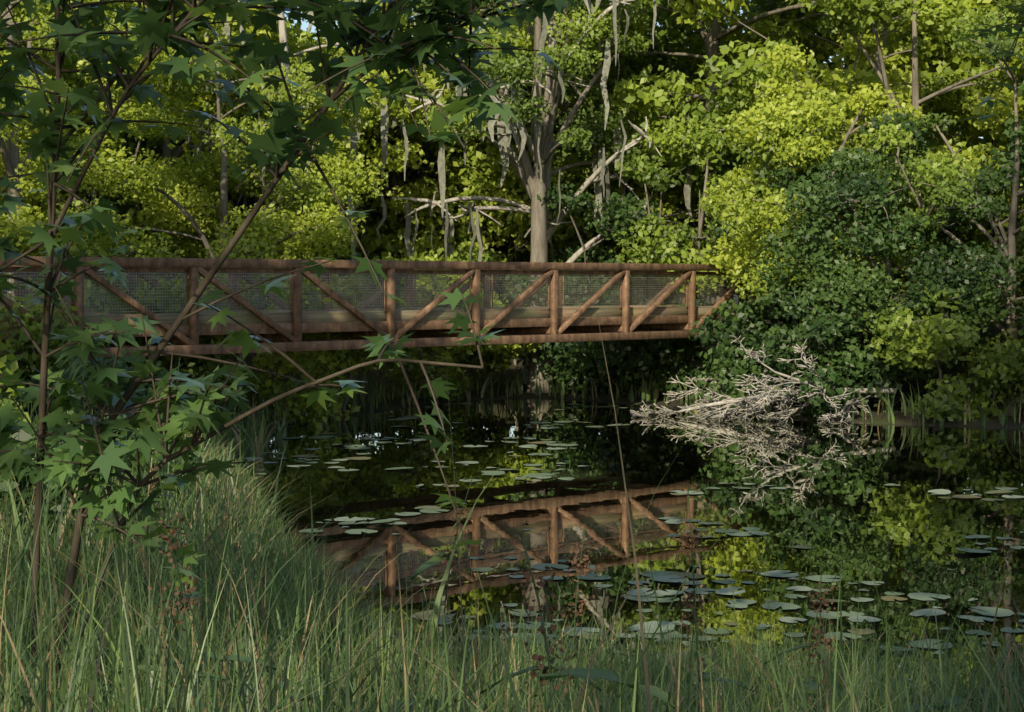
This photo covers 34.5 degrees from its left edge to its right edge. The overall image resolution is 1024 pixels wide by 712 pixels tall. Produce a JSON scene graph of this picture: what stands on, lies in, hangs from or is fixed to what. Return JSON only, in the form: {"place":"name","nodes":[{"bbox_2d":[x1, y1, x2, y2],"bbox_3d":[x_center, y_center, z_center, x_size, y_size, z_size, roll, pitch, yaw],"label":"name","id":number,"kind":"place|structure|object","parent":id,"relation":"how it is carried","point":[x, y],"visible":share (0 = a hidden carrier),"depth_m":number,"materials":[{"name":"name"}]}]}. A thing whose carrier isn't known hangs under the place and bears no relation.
{"place":"outdoors","nodes":[
{"label":"outdoors","id":0,"kind":"place"},
{"bbox_2d":[22,0,982,278],"label":"sky","id":1,"kind":"structure","parent":0,"point":[305,24],"materials":[{"name":"white"}]},
{"bbox_2d":[13,288,1023,708],"bbox_3d":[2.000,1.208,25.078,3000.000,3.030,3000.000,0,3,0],"label":"terrain","id":2,"kind":"structure","parent":0,"point":[993,330],"depth_m":39.29,"materials":[{"name":"soil"}]},
{"bbox_2d":[0,342,30,410],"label":"shrub","id":3,"kind":"object","parent":2,"relation":"on","point":[10,368],"visible":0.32,"depth_m":21.57,"materials":[{"name":"green plant"}]},
{"bbox_2d":[0,400,34,436],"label":"shrub","id":4,"kind":"object","parent":2,"relation":"on","point":[18,413],"visible":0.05,"depth_m":16.65,"materials":[{"name":"green plant"}]},
{"bbox_2d":[0,294,97,393],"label":"shrub","id":5,"kind":"object","parent":2,"relation":"on","point":[23,343],"visible":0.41,"depth_m":26.73,"materials":[{"name":"green plant"}]},
{"bbox_2d":[0,0,110,225],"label":"tree","id":6,"kind":"object","parent":2,"relation":"on","point":[43,204],"visible":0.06,"depth_m":40.15,"materials":[{"name":"green plant"}]},
{"bbox_2d":[0,128,137,305],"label":"tree","id":7,"kind":"object","parent":2,"relation":"on","point":[97,196],"visible":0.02,"depth_m":42.55,"materials":[{"name":"green plant"}]},
{"bbox_2d":[1,237,188,378],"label":"shrub","id":8,"kind":"object","parent":2,"relation":"on","point":[74,250],"visible":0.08,"depth_m":32.86,"materials":[{"name":"green plant"}]},
{"bbox_2d":[0,0,190,310],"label":"tree","id":9,"kind":"object","parent":2,"relation":"on","point":[13,161],"visible":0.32,"depth_m":34.14,"materials":[{"name":"green plant"}]},
{"bbox_2d":[5,347,189,436],"bbox_3d":[-6.460,0.973,24.640,3.404,2.243,2.722,1,3,24],"label":"shrub","id":10,"kind":"object","parent":2,"relation":"on","point":[126,382],"visible":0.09,"depth_m":24.21,"materials":[{"name":"green plant"}]},
{"bbox_2d":[0,410,213,566],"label":"shrub","id":11,"kind":"object","parent":2,"relation":"on","point":[27,440],"visible":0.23,"depth_m":14.80,"materials":[{"name":"green plant"}]},
{"bbox_2d":[3,35,254,291],"bbox_3d":[-11.283,-5.579,48.343,8.753,9.752,10.522,-1,3,-23],"label":"tree","id":12,"kind":"object","parent":2,"relation":"on","point":[154,143],"visible":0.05,"depth_m":45.33,"materials":[{"name":"green plant"}]},
{"bbox_2d":[77,279,236,406],"bbox_3d":[-6.688,0.050,31.026,3.506,3.039,3.434,0,3,0],"label":"shrub","id":13,"kind":"object","parent":2,"relation":"on","point":[195,368],"visible":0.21,"depth_m":30.27,"materials":[{"name":"green plant"}]},
{"bbox_2d":[86,156,236,280],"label":"tree","id":14,"kind":"object","parent":2,"relation":"on","point":[175,240],"visible":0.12,"depth_m":43.26,"materials":[{"name":"green plant"}]},
{"bbox_2d":[0,0,379,312],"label":"tree","id":15,"kind":"object","parent":2,"relation":"on","point":[165,150],"visible":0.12,"depth_m":42.44,"materials":[{"name":"green plant"}]},
{"bbox_2d":[23,44,388,381],"bbox_3d":[-6.719,-3.380,39.153,7.503,8.375,7.950,2,3,35],"label":"tree","id":16,"kind":"object","parent":2,"relation":"on","point":[306,233],"visible":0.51,"depth_m":38.45,"materials":[{"name":"green plant"}]},
{"bbox_2d":[96,33,393,232],"bbox_3d":[-8.326,-5.274,50.354,9.956,9.126,9.007,0,3,0],"label":"tree","id":17,"kind":"object","parent":2,"relation":"on","point":[378,141],"depth_m":48.50,"materials":[{"name":"green plant"}]},
{"bbox_2d":[96,21,428,283],"bbox_3d":[-7.072,-5.250,49.101,9.333,9.123,9.737,1,3,30],"label":"tree","id":18,"kind":"object","parent":2,"relation":"on","point":[306,44],"visible":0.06,"depth_m":47.54,"materials":[{"name":"green plant"}]},
{"bbox_2d":[176,241,370,310],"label":"shrub","id":19,"kind":"object","parent":2,"relation":"on","point":[357,253],"visible":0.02,"depth_m":44.30,"materials":[{"name":"green plant"}]},
{"bbox_2d":[164,0,393,370],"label":"bare sycamore tree","id":20,"kind":"object","parent":2,"relation":"on","point":[223,35],"visible":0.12,"depth_m":42.70,"materials":[{"name":"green plant"}]},
{"bbox_2d":[202,275,360,428],"bbox_3d":[-5.102,-0.082,33.656,3.619,3.299,3.349,-2,3,-33],"label":"shrub","id":21,"kind":"object","parent":2,"relation":"on","point":[272,390],"visible":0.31,"depth_m":33.16,"materials":[{"name":"green plant"}]},
{"bbox_2d":[0,0,583,710],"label":"tree","id":22,"kind":"object","parent":2,"relation":"on","point":[154,30],"visible":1,"depth_m":8.29,"materials":[{"name":"green plant"}]},
{"bbox_2d":[286,18,335,50],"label":"tree","id":23,"kind":"object","parent":2,"relation":"on","point":[308,34],"depth_m":56.83,"materials":[{"name":"green plant"}]},
{"bbox_2d":[182,0,485,303],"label":"tree","id":24,"kind":"object","parent":2,"relation":"on","point":[396,150],"visible":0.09,"depth_m":46.04,"materials":[{"name":"green plant"}]},
{"bbox_2d":[268,255,419,411],"bbox_3d":[-3.785,-0.418,36.681,3.435,3.653,3.765,0,3,-9],"label":"shrub","id":25,"kind":"object","parent":2,"relation":"on","point":[328,360],"visible":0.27,"depth_m":36.07,"materials":[{"name":"green plant"}]},
{"bbox_2d":[231,26,530,290],"bbox_3d":[-3.828,-5.467,49.703,9.926,9.538,10.371,1,3,24],"label":"tree","id":26,"kind":"object","parent":2,"relation":"on","point":[421,243],"visible":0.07,"depth_m":47.49,"materials":[{"name":"green plant"}]},
{"bbox_2d":[302,0,590,276],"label":"tree","id":27,"kind":"object","parent":2,"relation":"on","point":[462,186],"visible":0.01,"depth_m":47.86,"materials":[{"name":"green plant"}]},
{"bbox_2d":[402,222,496,295],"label":"shrub","id":28,"kind":"object","parent":2,"relation":"on","point":[486,235],"visible":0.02,"depth_m":49.25,"materials":[{"name":"green plant"}]},
{"bbox_2d":[0,452,1022,711],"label":"bank weeds","id":29,"kind":"object","parent":2,"relation":"on","point":[550,676],"visible":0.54,"depth_m":6.23,"materials":[{"name":"green plant"}]},
{"bbox_2d":[0,272,1023,711],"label":"grass and reeds","id":30,"kind":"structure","parent":2,"relation":"on","point":[302,624],"depth_m":9.49,"materials":[{"name":"green plant"}]},
{"bbox_2d":[373,10,650,300],"bbox_3d":[0.085,-5.772,50.934,9.396,10.232,10.098,2,3,39],"label":"tree","id":31,"kind":"object","parent":2,"relation":"on","point":[482,182],"visible":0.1,"depth_m":47.19,"materials":[{"name":"green plant"}]},
{"bbox_2d":[442,204,609,364],"bbox_3d":[0.286,-2.029,47.471,5.319,4.836,4.393,0,3,0],"label":"shrub","id":32,"kind":"object","parent":2,"relation":"on","point":[578,222],"visible":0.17,"depth_m":46.63,"materials":[{"name":"green plant"}]},
{"bbox_2d":[376,0,677,383],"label":"bare sycamore tree","id":33,"kind":"object","parent":2,"relation":"on","point":[505,148],"visible":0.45,"depth_m":43.21,"materials":[{"name":"grey plant"}]},
{"bbox_2d":[415,0,652,393],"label":"tree","id":34,"kind":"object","parent":2,"relation":"on","point":[597,131],"depth_m":42.01,"materials":[{"name":"green plant"}]},
{"bbox_2d":[502,183,665,382],"bbox_3d":[1.886,-1.787,44.057,4.293,5.533,4.470,0,3,0],"label":"shrub","id":35,"kind":"object","parent":2,"relation":"on","point":[625,218],"visible":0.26,"depth_m":43.04,"materials":[{"name":"green plant"}]},
{"bbox_2d":[430,0,812,302],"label":"tree","id":36,"kind":"object","parent":2,"relation":"on","point":[668,209],"visible":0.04,"depth_m":46.93,"materials":[{"name":"green plant"}]},
{"bbox_2d":[496,5,748,261],"bbox_3d":[3.628,-7.085,53.606,9.859,12.330,10.120,-2,3,-37],"label":"tree","id":37,"kind":"object","parent":2,"relation":"on","point":[631,58],"visible":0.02,"depth_m":48.33,"materials":[{"name":"green plant"}]},
{"bbox_2d":[237,398,1023,701],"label":"pond water","id":38,"kind":"structure","parent":2,"relation":"on","point":[913,529],"depth_m":21.00,"materials":[{"name":"liquid"}]},
{"bbox_2d":[14,415,176,470],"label":"shrub","id":39,"kind":"object","parent":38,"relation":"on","point":[36,426],"depth_m":18.74,"materials":[{"name":"green plant"}]},
{"bbox_2d":[341,247,484,403],"bbox_3d":[-2.505,-0.652,39.549,3.931,3.916,4.169,-2,3,-41],"label":"shrub","id":40,"kind":"object","parent":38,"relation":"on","point":[436,372],"visible":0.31,"depth_m":39.23,"materials":[{"name":"green plant"}]},
{"bbox_2d":[435,288,555,392],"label":"shrub","id":41,"kind":"object","parent":38,"relation":"on","point":[492,355],"visible":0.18,"depth_m":41.59,"materials":[{"name":"green plant"}]},
{"bbox_2d":[528,295,623,395],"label":"shrub","id":42,"kind":"object","parent":38,"relation":"on","point":[558,361],"visible":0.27,"depth_m":41.96,"materials":[{"name":"green plant"}]},
{"bbox_2d":[558,289,665,396],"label":"shrub","id":43,"kind":"object","parent":38,"relation":"on","point":[585,349],"visible":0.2,"depth_m":40.71,"materials":[{"name":"green plant"}]},
{"bbox_2d":[245,403,1023,697],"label":"lily pads","id":44,"kind":"object","parent":38,"relation":"on","point":[665,576],"visible":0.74,"depth_m":16.24,"materials":[{"name":"green plant"}]},
{"bbox_2d":[601,298,731,397],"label":"shrub","id":45,"kind":"object","parent":38,"relation":"on","point":[674,355],"visible":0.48,"depth_m":39.62,"materials":[{"name":"green plant"}]},
{"bbox_2d":[630,335,896,425],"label":"fallen dead branches","id":46,"kind":"object","parent":38,"relation":"on","point":[759,400],"visible":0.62,"depth_m":34.88,"materials":[{"name":"grey wood"}]},
{"bbox_2d":[761,276,902,420],"bbox_3d":[6.886,-0.124,35.329,3.313,3.185,2.443,-2,3,-38],"label":"shrub","id":47,"kind":"object","parent":38,"relation":"on","point":[848,374],"visible":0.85,"depth_m":34.78,"materials":[{"name":"green plant"}]},
{"bbox_2d":[529,0,770,303],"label":"tree","id":48,"kind":"object","parent":2,"relation":"on","point":[661,35],"visible":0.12,"depth_m":47.93,"materials":[{"name":"green plant"}]},
{"bbox_2d":[503,0,832,304],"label":"tree","id":49,"kind":"object","parent":2,"relation":"on","point":[672,303],"depth_m":55.42,"materials":[{"name":"green plant"}]},
{"bbox_2d":[609,116,744,304],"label":"tree","id":50,"kind":"object","parent":2,"relation":"on","point":[680,235],"visible":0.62,"depth_m":42.15,"materials":[{"name":"green plant"}]},
{"bbox_2d":[640,318,768,395],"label":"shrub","id":51,"kind":"object","parent":2,"relation":"on","point":[696,365],"visible":0.05,"depth_m":40.14,"materials":[{"name":"plant"}]},
{"bbox_2d":[517,0,984,305],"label":"tree","id":52,"kind":"object","parent":2,"relation":"on","point":[640,100],"visible":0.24,"depth_m":43.79,"materials":[{"name":"green plant"}]},
{"bbox_2d":[688,299,816,408],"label":"shrub","id":53,"kind":"object","parent":2,"relation":"on","point":[746,318],"visible":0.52,"depth_m":37.06,"materials":[{"name":"green plant"}]},
{"bbox_2d":[706,184,859,242],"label":"tree","id":54,"kind":"object","parent":2,"relation":"on","point":[717,231],"visible":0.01,"depth_m":41.78,"materials":[{"name":"green plant"}]},
{"bbox_2d":[617,0,978,312],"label":"tree","id":55,"kind":"object","parent":2,"relation":"on","point":[761,3],"visible":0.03,"depth_m":56.02,"materials":[{"name":"green plant"}]},
{"bbox_2d":[697,44,953,401],"bbox_3d":[7.074,-2.929,37.996,5.605,8.395,5.743,0,3,0],"label":"tree","id":56,"kind":"object","parent":2,"relation":"on","point":[786,123],"visible":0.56,"depth_m":36.95,"materials":[{"name":"green plant"}]},
{"bbox_2d":[666,0,1020,287],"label":"tree","id":57,"kind":"object","parent":2,"relation":"on","point":[756,31],"visible":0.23,"depth_m":42.57,"materials":[{"name":"green plant"}]},
{"bbox_2d":[704,0,1022,161],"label":"tree","id":58,"kind":"object","parent":2,"relation":"on","point":[954,139],"visible":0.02,"depth_m":54.09,"materials":[{"name":"green plant"}]},
{"bbox_2d":[744,112,1023,409],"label":"tree","id":59,"kind":"object","parent":2,"relation":"on","point":[838,180],"visible":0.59,"depth_m":34.69,"materials":[{"name":"green plant"}]},
{"bbox_2d":[744,0,1023,372],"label":"tree","id":60,"kind":"object","parent":2,"relation":"on","point":[884,10],"visible":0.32,"depth_m":38.62,"materials":[{"name":"green plant"}]},
{"bbox_2d":[781,0,1023,267],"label":"tree","id":61,"kind":"object","parent":2,"relation":"on","point":[982,139],"depth_m":66.63,"materials":[{"name":"green plant"}]},
{"bbox_2d":[851,286,1023,423],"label":"shrub","id":62,"kind":"object","parent":2,"relation":"on","point":[909,346],"visible":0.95,"depth_m":33.69,"materials":[{"name":"green plant"}]},
{"bbox_2d":[861,5,1023,415],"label":"tree","id":63,"kind":"object","parent":2,"relation":"on","point":[923,173],"visible":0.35,"depth_m":34.73,"materials":[{"name":"green plant"}]},
{"bbox_2d":[873,0,1023,200],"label":"tree","id":64,"kind":"object","parent":2,"relation":"on","point":[955,61],"visible":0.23,"depth_m":41.74,"materials":[{"name":"green plant"}]},
{"bbox_2d":[926,201,1007,258],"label":"tree","id":65,"kind":"object","parent":2,"relation":"on","point":[949,241],"visible":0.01,"depth_m":47.02,"materials":[{"name":"green plant"}]},
{"bbox_2d":[912,0,1023,251],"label":"tree","id":66,"kind":"object","parent":2,"relation":"on","point":[969,154],"visible":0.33,"depth_m":37.17,"materials":[{"name":"green plant"}]},
{"bbox_2d":[941,142,1016,309],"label":"tree","id":67,"kind":"object","parent":2,"relation":"on","point":[1002,308],"visible":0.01,"depth_m":47.97,"materials":[{"name":"green plant"}]},
{"bbox_2d":[977,81,1023,314],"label":"tree","id":68,"kind":"object","parent":2,"relation":"on","point":[1008,167],"visible":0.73,"depth_m":35.18,"materials":[{"name":"green plant"}]},
{"bbox_2d":[1012,312,1023,409],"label":"shrub","id":69,"kind":"object","parent":2,"relation":"on","point":[1020,332],"visible":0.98,"depth_m":33.98,"materials":[{"name":"green plant"}]},
{"bbox_2d":[951,1,1023,122],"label":"tree","id":70,"kind":"object","parent":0,"point":[1008,29],"visible":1,"depth_m":11.50,"materials":[{"name":"green plant"}]},
{"bbox_3d":[-11.347,0.640,25.348,2.000,1.940,3.650,-2,3,-43],"label":"abutment","id":71,"kind":"object","parent":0,"visible":0},
{"bbox_2d":[0,256,756,360],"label":"steel bridge truss","id":72,"kind":"object","parent":71,"relation":"on","point":[287,337],"visible":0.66,"depth_m":32.64,"materials":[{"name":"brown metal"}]},
{"bbox_2d":[0,305,743,328],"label":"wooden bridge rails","id":73,"kind":"object","parent":72,"relation":"attached to","point":[283,317],"visible":0.59,"depth_m":32.65,"materials":[{"name":"brown wood"}]},
{"bbox_2d":[0,271,747,315],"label":"bridge wire panels","id":74,"kind":"object","parent":72,"relation":"attached to","point":[440,284],"visible":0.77,"depth_m":32.90,"materials":[{"name":"metal"}]}
]}

